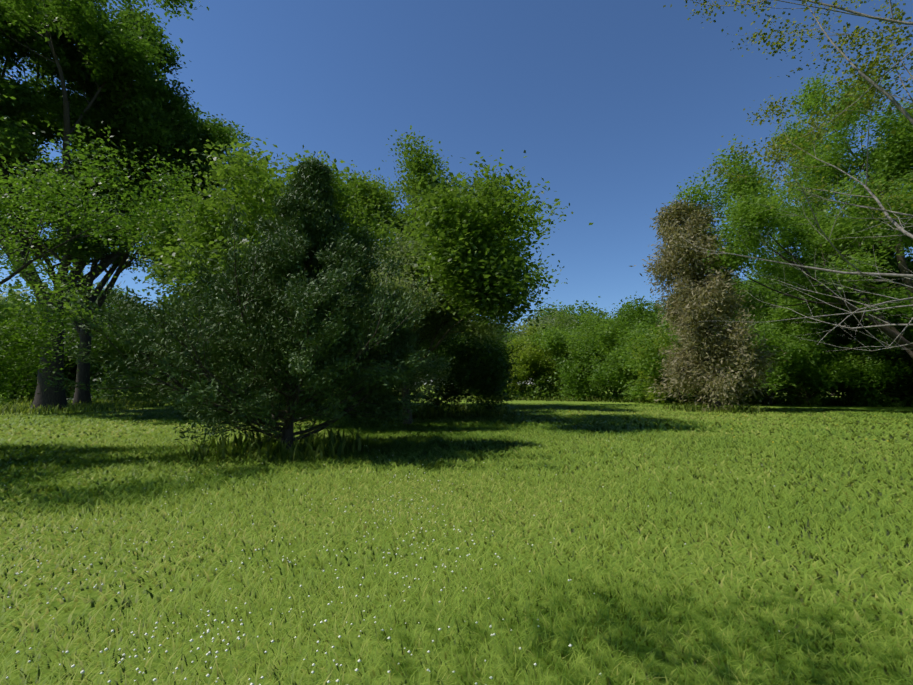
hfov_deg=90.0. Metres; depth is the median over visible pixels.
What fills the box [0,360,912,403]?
bushes
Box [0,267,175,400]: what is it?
bush
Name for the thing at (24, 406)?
fringe grass
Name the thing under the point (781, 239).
tree
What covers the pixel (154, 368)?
bush
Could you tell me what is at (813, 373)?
bush
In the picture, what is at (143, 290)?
bush
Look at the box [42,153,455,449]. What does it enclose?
conifer
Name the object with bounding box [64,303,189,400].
bush
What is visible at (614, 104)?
sky
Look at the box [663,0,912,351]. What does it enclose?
tree
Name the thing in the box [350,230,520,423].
tree
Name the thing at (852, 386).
bush
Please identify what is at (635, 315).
bush
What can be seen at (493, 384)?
shrub
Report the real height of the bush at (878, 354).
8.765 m
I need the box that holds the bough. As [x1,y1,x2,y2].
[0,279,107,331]
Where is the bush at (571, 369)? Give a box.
[548,318,676,401]
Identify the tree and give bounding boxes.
[0,0,262,404]
[0,0,270,410]
[0,81,217,404]
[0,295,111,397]
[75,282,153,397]
[122,125,592,411]
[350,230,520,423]
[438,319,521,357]
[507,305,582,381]
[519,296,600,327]
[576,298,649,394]
[630,195,787,410]
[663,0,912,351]
[668,58,912,393]
[724,208,912,398]
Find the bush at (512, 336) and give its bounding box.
[495,328,549,387]
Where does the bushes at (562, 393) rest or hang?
on the ground at (580, 677)
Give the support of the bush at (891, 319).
on the ground at (580, 677)
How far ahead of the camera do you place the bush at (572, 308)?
67.31 m
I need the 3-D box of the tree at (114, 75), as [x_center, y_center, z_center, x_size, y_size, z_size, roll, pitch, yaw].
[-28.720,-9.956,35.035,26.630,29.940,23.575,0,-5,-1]
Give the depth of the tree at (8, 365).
11.45 m
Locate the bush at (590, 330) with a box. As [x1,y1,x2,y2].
[572,306,659,399]
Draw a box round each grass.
[0,394,912,464]
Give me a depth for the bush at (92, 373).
44.43 m
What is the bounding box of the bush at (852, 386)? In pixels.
[745,293,903,406]
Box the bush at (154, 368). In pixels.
[136,353,191,393]
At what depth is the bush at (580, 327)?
54.35 m
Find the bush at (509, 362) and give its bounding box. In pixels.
[458,334,546,395]
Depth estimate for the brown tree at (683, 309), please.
28.66 m
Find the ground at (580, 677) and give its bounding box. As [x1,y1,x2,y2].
[0,385,912,684]
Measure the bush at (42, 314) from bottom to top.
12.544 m
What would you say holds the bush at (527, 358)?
on the ground at (580, 677)
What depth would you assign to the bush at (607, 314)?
67.44 m
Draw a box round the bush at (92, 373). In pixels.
[64,301,165,389]
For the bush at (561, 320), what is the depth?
57.58 m
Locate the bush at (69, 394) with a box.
[23,315,143,399]
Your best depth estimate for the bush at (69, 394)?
44.63 m
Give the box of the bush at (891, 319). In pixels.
[820,280,912,387]
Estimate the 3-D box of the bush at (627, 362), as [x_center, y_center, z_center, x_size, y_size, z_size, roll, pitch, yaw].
[20.422,1.138,40.279,13.981,8.736,11.849,0,-5,-1]
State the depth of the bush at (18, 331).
44.54 m
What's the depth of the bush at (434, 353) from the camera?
70.35 m
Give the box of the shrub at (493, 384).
[336,302,525,416]
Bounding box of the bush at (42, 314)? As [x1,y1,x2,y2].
[1,291,114,397]
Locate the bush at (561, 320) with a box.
[537,311,575,373]
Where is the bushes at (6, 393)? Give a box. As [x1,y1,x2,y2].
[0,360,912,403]
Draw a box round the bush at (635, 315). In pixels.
[608,288,678,395]
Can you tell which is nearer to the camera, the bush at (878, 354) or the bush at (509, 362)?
the bush at (878, 354)
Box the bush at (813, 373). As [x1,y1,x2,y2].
[699,287,869,404]
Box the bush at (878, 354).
[806,296,912,405]
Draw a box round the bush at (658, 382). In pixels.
[621,315,784,403]
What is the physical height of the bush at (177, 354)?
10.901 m
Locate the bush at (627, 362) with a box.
[596,309,773,403]
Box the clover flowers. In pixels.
[2,440,779,684]
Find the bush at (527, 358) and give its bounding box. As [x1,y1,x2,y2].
[498,320,590,397]
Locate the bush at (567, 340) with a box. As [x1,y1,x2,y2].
[499,315,616,389]
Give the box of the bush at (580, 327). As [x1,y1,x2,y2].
[549,307,614,395]
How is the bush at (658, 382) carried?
on the ground at (580, 677)
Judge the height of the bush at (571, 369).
9.072 m
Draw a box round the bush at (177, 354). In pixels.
[158,340,201,388]
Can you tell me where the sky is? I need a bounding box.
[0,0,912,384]
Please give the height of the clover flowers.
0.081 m
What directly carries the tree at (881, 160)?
on the ground at (580, 677)
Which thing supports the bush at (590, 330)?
on the ground at (580, 677)
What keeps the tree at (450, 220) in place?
on the ground at (580, 677)
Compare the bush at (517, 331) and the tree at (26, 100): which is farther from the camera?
the bush at (517, 331)
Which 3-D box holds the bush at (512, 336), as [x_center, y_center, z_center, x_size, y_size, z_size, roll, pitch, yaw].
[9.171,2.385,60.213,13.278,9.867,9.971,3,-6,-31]
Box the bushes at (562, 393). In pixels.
[504,352,912,405]
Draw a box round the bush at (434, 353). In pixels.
[416,340,446,393]
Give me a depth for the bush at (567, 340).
48.22 m
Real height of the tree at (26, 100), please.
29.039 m
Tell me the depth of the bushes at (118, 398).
40.35 m

